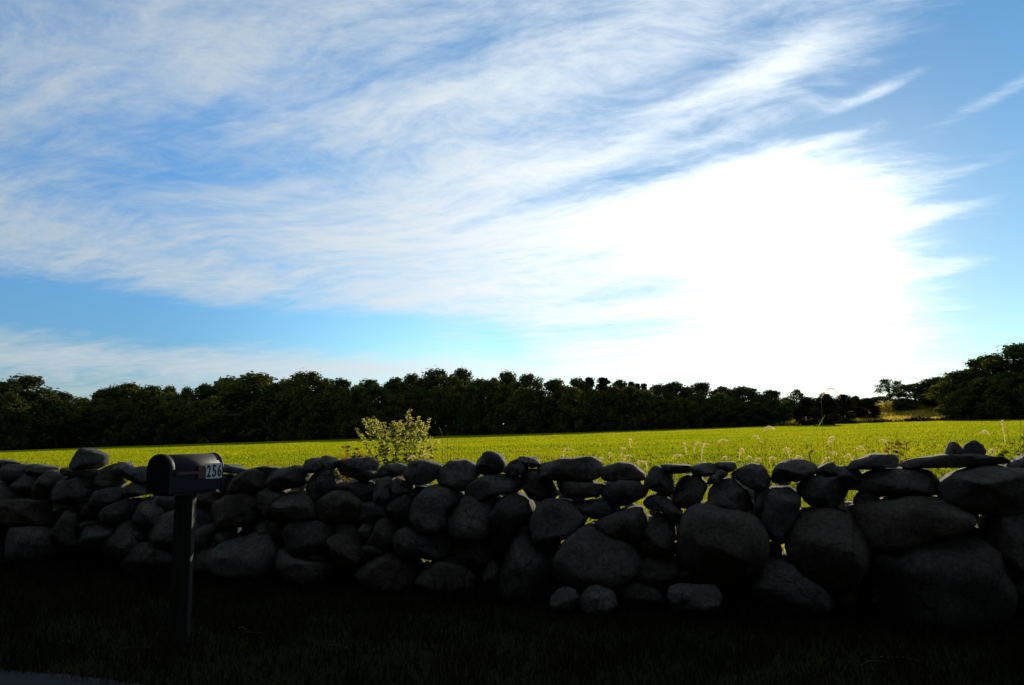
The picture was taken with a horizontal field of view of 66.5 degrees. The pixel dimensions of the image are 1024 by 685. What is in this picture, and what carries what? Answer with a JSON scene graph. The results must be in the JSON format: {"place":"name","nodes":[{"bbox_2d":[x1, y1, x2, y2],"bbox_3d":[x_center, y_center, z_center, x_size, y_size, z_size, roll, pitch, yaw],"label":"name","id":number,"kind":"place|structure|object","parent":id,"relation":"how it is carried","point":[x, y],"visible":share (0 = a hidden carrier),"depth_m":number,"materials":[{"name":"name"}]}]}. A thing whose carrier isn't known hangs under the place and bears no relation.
{"place":"outdoors","nodes":[
{"label":"outdoors","id":0,"kind":"place"},
{"bbox_2d":[0,669,144,684],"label":"road","id":1,"kind":"structure","parent":0,"point":[15,678],"depth_m":3.89,"materials":[{"name":"asphalt"}]},
{"bbox_2d":[0,409,1023,684],"bbox_3d":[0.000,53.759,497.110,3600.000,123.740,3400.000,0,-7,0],"label":"ground","id":2,"kind":"structure","parent":0,"point":[776,661],"depth_m":4.61,"materials":[{"name":"plant"}]},
{"bbox_2d":[0,392,13,442],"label":"bushy tree","id":3,"kind":"object","parent":2,"relation":"on","point":[10,421],"visible":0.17,"depth_m":214.95,"materials":[{"name":"green plant"}]},
{"bbox_2d":[0,391,33,450],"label":"bushy tree","id":4,"kind":"object","parent":2,"relation":"on","point":[14,438],"visible":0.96,"depth_m":214.15,"materials":[{"name":"green plant"}]},
{"bbox_2d":[13,388,56,449],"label":"bushy tree","id":5,"kind":"object","parent":2,"relation":"on","point":[36,408],"visible":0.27,"depth_m":227.23,"materials":[{"name":"green plant"}]},
{"bbox_2d":[0,373,81,448],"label":"broadleaf tree","id":6,"kind":"object","parent":2,"relation":"on","point":[17,385],"visible":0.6,"depth_m":227.97,"materials":[{"name":"green plant"}]},
{"bbox_2d":[30,398,59,448],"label":"bushy tree","id":7,"kind":"object","parent":2,"relation":"on","point":[44,404],"visible":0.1,"depth_m":240.87,"materials":[{"name":"green plant"}]},
{"bbox_2d":[46,400,81,447],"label":"bushy tree","id":8,"kind":"object","parent":2,"relation":"on","point":[71,407],"visible":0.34,"depth_m":242.25,"materials":[{"name":"green plant"}]},
{"bbox_2d":[49,391,88,432],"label":"broadleaf tree","id":9,"kind":"object","parent":2,"relation":"on","point":[66,396],"visible":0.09,"depth_m":254.08,"materials":[{"name":"green plant"}]},
{"bbox_2d":[74,396,90,410],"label":"broadleaf tree","id":10,"kind":"object","parent":2,"relation":"on","point":[85,399],"visible":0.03,"depth_m":263.32,"materials":[{"name":"green plant"}]},
{"bbox_2d":[77,387,115,445],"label":"broadleaf tree","id":11,"kind":"object","parent":2,"relation":"on","point":[98,393],"visible":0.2,"depth_m":253.35,"materials":[{"name":"green plant"}]},
{"bbox_2d":[93,381,143,444],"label":"broadleaf tree","id":12,"kind":"object","parent":2,"relation":"on","point":[122,391],"visible":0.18,"depth_m":255.92,"materials":[{"name":"green plant"}]},
{"bbox_2d":[128,384,174,442],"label":"broadleaf tree","id":13,"kind":"object","parent":2,"relation":"on","point":[146,393],"visible":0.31,"depth_m":254.27,"materials":[{"name":"green plant"}]},
{"bbox_2d":[132,396,174,444],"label":"bushy tree","id":14,"kind":"object","parent":2,"relation":"on","point":[146,431],"visible":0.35,"depth_m":246.41,"materials":[{"name":"green plant"}]},
{"bbox_2d":[149,398,187,444],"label":"bushy tree","id":15,"kind":"object","parent":2,"relation":"on","point":[175,405],"visible":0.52,"depth_m":241.39,"materials":[{"name":"green plant"}]},
{"bbox_2d":[162,384,176,395],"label":"broadleaf tree","id":16,"kind":"object","parent":2,"relation":"on","point":[171,389],"visible":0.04,"depth_m":262.52,"materials":[{"name":"green plant"}]},
{"bbox_2d":[174,386,194,402],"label":"broadleaf tree","id":17,"kind":"object","parent":2,"relation":"on","point":[185,393],"visible":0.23,"depth_m":259.64,"materials":[{"name":"green plant"}]},
{"bbox_2d":[146,452,223,646],"bbox_3d":[-1.969,1.299,4.644,0.189,1.270,0.460,-3,-7,23],"label":"mailbox","id":18,"kind":"object","parent":2,"relation":"on","point":[184,479],"visible":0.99,"depth_m":4.61,"materials":[{"name":"black metal"}]},
{"bbox_2d":[146,454,174,493],"bbox_3d":[-2.049,0.761,4.527,0.180,0.227,0.071,-3,-7,23],"label":"door","id":19,"kind":"structure","parent":18,"relation":"in","point":[160,476],"depth_m":4.52,"materials":[{"name":"black metal"}]},
{"bbox_2d":[167,400,215,443],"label":"bushy tree","id":20,"kind":"object","parent":2,"relation":"on","point":[180,434],"visible":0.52,"depth_m":236.88,"materials":[{"name":"green plant"}]},
{"bbox_2d":[179,382,218,441],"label":"broadleaf tree","id":21,"kind":"object","parent":2,"relation":"on","point":[197,396],"visible":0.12,"depth_m":252.68,"materials":[{"name":"green plant"}]},
{"bbox_2d":[182,396,226,443],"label":"bushy tree","id":22,"kind":"object","parent":2,"relation":"on","point":[200,438],"visible":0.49,"depth_m":235.37,"materials":[{"name":"green plant"}]},
{"bbox_2d":[200,375,245,441],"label":"broadleaf tree","id":23,"kind":"object","parent":2,"relation":"on","point":[212,389],"visible":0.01,"depth_m":252.68,"materials":[{"name":"green plant"}]},
{"bbox_2d":[193,370,282,441],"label":"broadleaf tree","id":24,"kind":"object","parent":2,"relation":"on","point":[231,392],"visible":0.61,"depth_m":224.40,"materials":[{"name":"green plant"}]},
{"bbox_2d":[246,382,291,441],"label":"bushy tree","id":25,"kind":"object","parent":2,"relation":"on","point":[275,386],"visible":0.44,"depth_m":223.86,"materials":[{"name":"green plant"}]},
{"bbox_2d":[278,377,293,383],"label":"broadleaf tree","id":26,"kind":"object","parent":2,"relation":"on","point":[288,379],"visible":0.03,"depth_m":245.61,"materials":[{"name":"green plant"}]},
{"bbox_2d":[263,386,315,440],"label":"bushy tree","id":27,"kind":"object","parent":2,"relation":"on","point":[272,419],"visible":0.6,"depth_m":220.93,"materials":[{"name":"green plant"}]},
{"bbox_2d":[287,385,317,440],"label":"bushy tree","id":28,"kind":"object","parent":2,"relation":"on","point":[303,392],"visible":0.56,"depth_m":218.28,"materials":[{"name":"green plant"}]},
{"bbox_2d":[277,369,332,419],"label":"broadleaf tree","id":29,"kind":"object","parent":2,"relation":"on","point":[310,379],"visible":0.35,"depth_m":231.91,"materials":[{"name":"green plant"}]},
{"bbox_2d":[314,378,352,429],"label":"broadleaf tree","id":30,"kind":"object","parent":2,"relation":"on","point":[336,386],"visible":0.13,"depth_m":225.52,"materials":[{"name":"green plant"}]},
{"bbox_2d":[326,387,361,438],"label":"bushy tree","id":31,"kind":"object","parent":2,"relation":"on","point":[344,415],"visible":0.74,"depth_m":207.72,"materials":[{"name":"green plant"}]},
{"bbox_2d":[335,386,379,438],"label":"bushy tree","id":32,"kind":"object","parent":2,"relation":"on","point":[355,391],"visible":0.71,"depth_m":206.55,"materials":[{"name":"green plant"}]},
{"bbox_2d":[333,443,383,482],"bbox_3d":[-1.379,1.477,6.982,0.508,1.148,0.513,0,-7,0],"label":"red leaved weed","id":33,"kind":"object","parent":2,"relation":"on","point":[347,479],"visible":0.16,"depth_m":7.00,"materials":[{"name":"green plant"}]},
{"bbox_2d":[350,378,385,422],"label":"broadleaf tree","id":34,"kind":"object","parent":2,"relation":"on","point":[368,383],"visible":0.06,"depth_m":222.08,"materials":[{"name":"green plant"}]},
{"bbox_2d":[350,383,398,438],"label":"bushy tree","id":35,"kind":"object","parent":2,"relation":"on","point":[387,410],"visible":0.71,"depth_m":208.30,"materials":[{"name":"green plant"}]},
{"bbox_2d":[378,377,410,430],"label":"broadleaf tree","id":36,"kind":"object","parent":2,"relation":"on","point":[396,385],"visible":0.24,"depth_m":224.40,"materials":[{"name":"green plant"}]},
{"bbox_2d":[378,392,414,437],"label":"bushy tree","id":37,"kind":"object","parent":2,"relation":"on","point":[400,399],"visible":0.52,"depth_m":210.41,"materials":[{"name":"green plant"}]},
{"bbox_2d":[355,409,438,477],"bbox_3d":[-1.051,1.327,7.064,0.896,1.466,0.426,-2,-7,16],"label":"flowering weed","id":38,"kind":"object","parent":2,"relation":"on","point":[411,443],"visible":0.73,"depth_m":7.09,"materials":[{"name":"green plant"}]},
{"bbox_2d":[403,372,422,392],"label":"broadleaf tree","id":39,"kind":"object","parent":2,"relation":"on","point":[410,380],"visible":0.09,"depth_m":236.68,"materials":[{"name":"green plant"}]},
{"bbox_2d":[396,386,438,436],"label":"bushy tree","id":40,"kind":"object","parent":2,"relation":"on","point":[415,393],"visible":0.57,"depth_m":212.47,"materials":[{"name":"green plant"}]},
{"bbox_2d":[413,386,455,435],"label":"bushy tree","id":41,"kind":"object","parent":2,"relation":"on","point":[433,425],"visible":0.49,"depth_m":213.68,"materials":[{"name":"green plant"}]},
{"bbox_2d":[415,365,456,431],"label":"broadleaf tree","id":42,"kind":"object","parent":2,"relation":"on","point":[433,379],"visible":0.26,"depth_m":234.38,"materials":[{"name":"green plant"}]},
{"bbox_2d":[441,430,459,461],"bbox_3d":[-0.545,1.404,6.868,0.128,1.266,0.212,3,-7,-23],"label":"dry twig weed","id":43,"kind":"object","parent":2,"relation":"on","point":[447,449],"visible":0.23,"depth_m":6.85,"materials":[{"name":"brown plant"}]},
{"bbox_2d":[434,376,468,435],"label":"bushy tree","id":44,"kind":"object","parent":2,"relation":"on","point":[448,392],"visible":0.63,"depth_m":213.52,"materials":[{"name":"green plant"}]},
{"bbox_2d":[441,366,474,413],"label":"broadleaf tree","id":45,"kind":"object","parent":2,"relation":"on","point":[462,374],"visible":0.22,"depth_m":232.32,"materials":[{"name":"green plant"}]},
{"bbox_2d":[453,378,491,433],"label":"broadleaf tree","id":46,"kind":"object","parent":2,"relation":"on","point":[477,382],"visible":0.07,"depth_m":215.46,"materials":[{"name":"green plant"}]},
{"bbox_2d":[468,380,506,434],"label":"bushy tree","id":47,"kind":"object","parent":2,"relation":"on","point":[479,421],"visible":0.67,"depth_m":197.84,"materials":[{"name":"green plant"}]},
{"bbox_2d":[484,369,517,408],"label":"broadleaf tree","id":48,"kind":"object","parent":2,"relation":"on","point":[505,377],"visible":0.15,"depth_m":213.12,"materials":[{"name":"green plant"}]},
{"bbox_2d":[484,384,520,433],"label":"bushy tree","id":49,"kind":"object","parent":2,"relation":"on","point":[507,391],"visible":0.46,"depth_m":192.67,"materials":[{"name":"green plant"}]},
{"bbox_2d":[0,396,1020,450],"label":"undergrowth","id":50,"kind":"object","parent":2,"relation":"on","point":[621,416],"visible":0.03,"depth_m":181.84,"materials":[{"name":"green plant"}]},
{"bbox_2d":[0,451,1023,632],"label":"stone wall","id":51,"kind":"structure","parent":2,"relation":"on","point":[911,539],"depth_m":5.59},
{"bbox_2d":[69,448,109,469],"bbox_3d":[-3.818,1.054,7.027,0.391,0.213,0.283,0,-7,0],"label":"loose stone","id":52,"kind":"object","parent":51,"relation":"on","point":[86,458],"visible":1,"depth_m":6.95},
{"bbox_2d":[944,441,964,453],"bbox_3d":[2.895,0.689,5.115,0.106,0.095,0.183,-2,-7,13],"label":"loose stone","id":53,"kind":"object","parent":51,"relation":"on","point":[952,447],"visible":0.98,"depth_m":5.05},
{"bbox_2d":[963,440,985,453],"bbox_3d":[2.999,0.686,5.077,0.124,0.101,0.168,-2,-7,16],"label":"loose stone","id":54,"kind":"object","parent":51,"relation":"on","point":[975,447],"visible":0.86,"depth_m":5.02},
{"bbox_2d":[0,546,1023,684],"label":"verge grass","id":55,"kind":"structure","parent":2,"relation":"on","point":[35,577],"depth_m":4.71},
{"bbox_2d":[0,419,1023,551],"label":"field grass","id":56,"kind":"structure","parent":2,"relation":"on","point":[473,442],"depth_m":55.29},
{"bbox_2d":[499,387,545,433],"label":"bushy tree","id":57,"kind":"object","parent":2,"relation":"on","point":[511,407],"visible":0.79,"depth_m":182.16,"materials":[{"name":"green plant"}]},
{"bbox_2d":[509,372,543,395],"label":"broadleaf tree","id":58,"kind":"object","parent":2,"relation":"on","point":[528,380],"visible":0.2,"depth_m":206.08,"materials":[{"name":"green plant"}]},
{"bbox_2d":[513,387,559,433],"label":"bushy tree","id":59,"kind":"object","parent":2,"relation":"on","point":[535,401],"visible":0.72,"depth_m":180.69,"materials":[{"name":"green plant"}]},
{"bbox_2d":[539,377,571,410],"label":"broadleaf tree","id":60,"kind":"object","parent":2,"relation":"on","point":[551,386],"visible":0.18,"depth_m":193.76,"materials":[{"name":"green plant"}]},
{"bbox_2d":[539,390,577,432],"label":"bushy tree","id":61,"kind":"object","parent":2,"relation":"on","point":[558,395],"visible":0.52,"depth_m":178.93,"materials":[{"name":"green plant"}]},
{"bbox_2d":[551,387,593,432],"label":"bushy tree","id":62,"kind":"object","parent":2,"relation":"on","point":[575,394],"visible":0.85,"depth_m":175.23,"materials":[{"name":"green plant"}]},
{"bbox_2d":[564,376,594,402],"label":"broadleaf tree","id":63,"kind":"object","parent":2,"relation":"on","point":[575,382],"visible":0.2,"depth_m":191.12,"materials":[{"name":"green plant"}]},
{"bbox_2d":[585,377,594,388],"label":"conifer tree","id":64,"kind":"object","parent":2,"relation":"on","point":[590,381],"visible":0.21,"depth_m":192.66,"materials":[{"name":"green plant"}]},
{"bbox_2d":[575,388,607,431],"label":"bushy tree","id":65,"kind":"object","parent":2,"relation":"on","point":[592,421],"visible":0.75,"depth_m":173.98,"materials":[{"name":"green plant"}]},
{"bbox_2d":[595,377,612,428],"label":"broadleaf tree","id":66,"kind":"object","parent":2,"relation":"on","point":[603,382],"visible":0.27,"depth_m":187.91,"materials":[{"name":"green plant"}]},
{"bbox_2d":[424,508,785,560],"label":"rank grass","id":67,"kind":"structure","parent":2,"relation":"on","point":[783,548],"depth_m":6.28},
{"bbox_2d":[594,385,634,431],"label":"bushy tree","id":68,"kind":"object","parent":2,"relation":"on","point":[611,394],"visible":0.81,"depth_m":172.70,"materials":[{"name":"green plant"}]},
{"bbox_2d":[608,379,633,408],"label":"broadleaf tree","id":69,"kind":"object","parent":2,"relation":"on","point":[619,384],"visible":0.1,"depth_m":185.62,"materials":[{"name":"green plant"}]},
{"bbox_2d":[612,385,651,430],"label":"bushy tree","id":70,"kind":"object","parent":2,"relation":"on","point":[635,423],"visible":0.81,"depth_m":171.91,"materials":[{"name":"green plant"}]},
{"bbox_2d":[640,383,646,391],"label":"conifer tree","id":71,"kind":"object","parent":2,"relation":"on","point":[643,386],"visible":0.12,"depth_m":195.37,"materials":[{"name":"green plant"}]},
{"bbox_2d":[625,389,666,429],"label":"bushy tree","id":72,"kind":"object","parent":2,"relation":"on","point":[650,397],"visible":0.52,"depth_m":172.54,"materials":[{"name":"green plant"}]},
{"bbox_2d":[647,383,674,428],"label":"broadleaf tree","id":73,"kind":"object","parent":2,"relation":"on","point":[659,390],"visible":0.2,"depth_m":188.81,"materials":[{"name":"green plant"}]},
{"bbox_2d":[655,381,695,427],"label":"broadleaf tree","id":74,"kind":"object","parent":2,"relation":"on","point":[675,387],"visible":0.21,"depth_m":186.94,"materials":[{"name":"green plant"}]},
{"bbox_2d":[662,396,706,428],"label":"bushy tree","id":75,"kind":"object","parent":2,"relation":"on","point":[681,403],"visible":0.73,"depth_m":172.26,"materials":[{"name":"green plant"}]},
{"bbox_2d":[682,394,716,427],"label":"bushy tree","id":76,"kind":"object","parent":2,"relation":"on","point":[700,399],"visible":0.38,"depth_m":176.76,"materials":[{"name":"green plant"}]},
{"bbox_2d":[675,381,725,414],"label":"broadleaf tree","id":77,"kind":"object","parent":2,"relation":"on","point":[703,389],"visible":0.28,"depth_m":186.33,"materials":[{"name":"green plant"}]},
{"bbox_2d":[702,392,737,427],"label":"bushy tree","id":78,"kind":"object","parent":2,"relation":"on","point":[716,398],"visible":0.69,"depth_m":175.68,"materials":[{"name":"green plant"}]},
{"bbox_2d":[708,385,743,426],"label":"broadleaf tree","id":79,"kind":"object","parent":2,"relation":"on","point":[722,389],"visible":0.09,"depth_m":187.95,"materials":[{"name":"green plant"}]},
{"bbox_2d":[724,385,764,420],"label":"broadleaf tree","id":80,"kind":"object","parent":2,"relation":"on","point":[748,393],"visible":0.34,"depth_m":183.82,"materials":[{"name":"green plant"}]},
{"bbox_2d":[747,389,793,421],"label":"broadleaf tree","id":81,"kind":"object","parent":2,"relation":"on","point":[770,394],"visible":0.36,"depth_m":180.30,"materials":[{"name":"green plant"}]},
{"bbox_2d":[751,400,792,422],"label":"bushy tree","id":82,"kind":"object","parent":2,"relation":"on","point":[787,412],"visible":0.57,"depth_m":172.87,"materials":[{"name":"green plant"}]},
{"bbox_2d":[784,387,804,406],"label":"broadleaf tree","id":83,"kind":"object","parent":2,"relation":"on","point":[797,394],"visible":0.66,"depth_m":180.49,"materials":[{"name":"green plant"}]},
{"bbox_2d":[790,397,817,424],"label":"cedar tree","id":84,"kind":"object","parent":2,"relation":"on","point":[801,413],"visible":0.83,"depth_m":156.86,"materials":[{"name":"green plant"}]},
{"bbox_2d":[808,388,840,462],"bbox_3d":[2.485,1.152,6.200,0.286,1.610,0.114,1,-7,-11],"label":"foxtail plant","id":85,"kind":"object","parent":2,"relation":"on","point":[823,417],"visible":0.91,"depth_m":6.27,"materials":[{"name":"green plant"}]},
{"bbox_2d":[811,392,842,425],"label":"tree","id":86,"kind":"object","parent":2,"relation":"on","point":[826,410],"visible":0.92,"depth_m":143.53,"materials":[{"name":"green plant"}]},
{"bbox_2d":[833,394,858,419],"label":"tree","id":87,"kind":"object","parent":2,"relation":"on","point":[845,409],"visible":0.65,"depth_m":181.33,"materials":[{"name":"green plant"}]},
{"bbox_2d":[845,395,863,416],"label":"cedar tree","id":88,"kind":"object","parent":2,"relation":"on","point":[856,398],"visible":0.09,"depth_m":203.78,"materials":[{"name":"green plant"}]},
{"bbox_2d":[779,417,946,425],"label":"scrub","id":89,"kind":"object","parent":2,"relation":"on","point":[843,421],"visible":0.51,"depth_m":162.62,"materials":[{"name":"plant"}]},
{"bbox_2d":[853,397,882,419],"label":"tree","id":90,"kind":"object","parent":2,"relation":"on","point":[867,403],"visible":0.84,"depth_m":179.79,"materials":[{"name":"green plant"}]},
{"bbox_2d":[768,399,969,425],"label":"meadow grass","id":91,"kind":"structure","parent":2,"relation":"on","point":[922,411],"depth_m":198.87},
{"bbox_2d":[871,396,892,402],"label":"bushy tree","id":92,"kind":"object","parent":2,"relation":"on","point":[878,399],"visible":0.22,"depth_m":260.41,"materials":[{"name":"green plant"}]},
{"bbox_2d":[872,378,903,402],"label":"broadleaf tree","id":93,"kind":"object","parent":2,"relation":"on","point":[885,383],"visible":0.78,"depth_m":248.13,"materials":[{"name":"green plant"}]},
{"bbox_2d":[883,432,911,466],"bbox_3d":[2.796,1.272,5.671,0.260,1.256,0.247,0,-7,0],"label":"bramble","id":94,"kind":"object","parent":2,"relation":"on","point":[898,443],"visible":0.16,"depth_m":5.74,"materials":[{"name":"green plant"}]},
{"bbox_2d":[884,383,921,403],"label":"broadleaf tree","id":95,"kind":"object","parent":2,"relation":"on","point":[905,389],"visible":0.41,"depth_m":218.21,"materials":[{"name":"green plant"}]},
{"bbox_2d":[891,398,919,410],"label":"bushy tree","id":96,"kind":"object","parent":2,"relation":"on","point":[899,404],"visible":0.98,"depth_m":209.38,"materials":[{"name":"green plant"}]},
{"bbox_2d":[909,377,951,407],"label":"broadleaf tree","id":97,"kind":"object","parent":2,"relation":"on","point":[922,384],"visible":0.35,"depth_m":210.33,"materials":[{"name":"green plant"}]},
{"bbox_2d":[922,370,978,416],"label":"broadleaf tree","id":98,"kind":"object","parent":2,"relation":"on","point":[941,388],"visible":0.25,"depth_m":160.23,"materials":[{"name":"green plant"}]},
{"bbox_2d":[938,387,978,420],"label":"bushy tree","id":99,"kind":"object","parent":2,"relation":"on","point":[950,409],"visible":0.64,"depth_m":152.71,"materials":[{"name":"green plant"}]},
{"bbox_2d":[953,378,1004,419],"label":"bushy tree","id":100,"kind":"object","parent":2,"relation":"on","point":[976,399],"visible":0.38,"depth_m":147.09,"materials":[{"name":"green plant"}]},
{"bbox_2d":[948,352,1017,410],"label":"broadleaf tree","id":101,"kind":"object","parent":2,"relation":"on","point":[974,369],"visible":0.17,"depth_m":156.26,"materials":[{"name":"green plant"}]},
{"bbox_2d":[967,342,1023,410],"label":"broadleaf tree","id":102,"kind":"object","parent":2,"relation":"on","point":[1013,352],"visible":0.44,"depth_m":146.29,"materials":[{"name":"green plant"}]},
{"bbox_2d":[980,371,1023,419],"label":"bushy tree","id":103,"kind":"object","parent":2,"relation":"on","point":[996,406],"visible":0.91,"depth_m":137.31,"materials":[{"name":"green plant"}]},
{"bbox_2d":[996,419,1023,458],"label":"climbing weed","id":104,"kind":"object","parent":2,"relation":"on","point":[1016,452],"visible":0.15,"depth_m":5.42,"materials":[{"name":"green plant"}]},
{"bbox_2d":[1017,382,1023,404],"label":"bushy tree","id":105,"kind":"object","parent":2,"relation":"on","point":[1021,387],"visible":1,"depth_m":124.73,"materials":[{"name":"green plant"}]},
{"bbox_2d":[0,0,1023,423],"label":"sky","id":106,"kind":"structure","parent":0,"point":[813,197],"materials":[{"name":"blue"}]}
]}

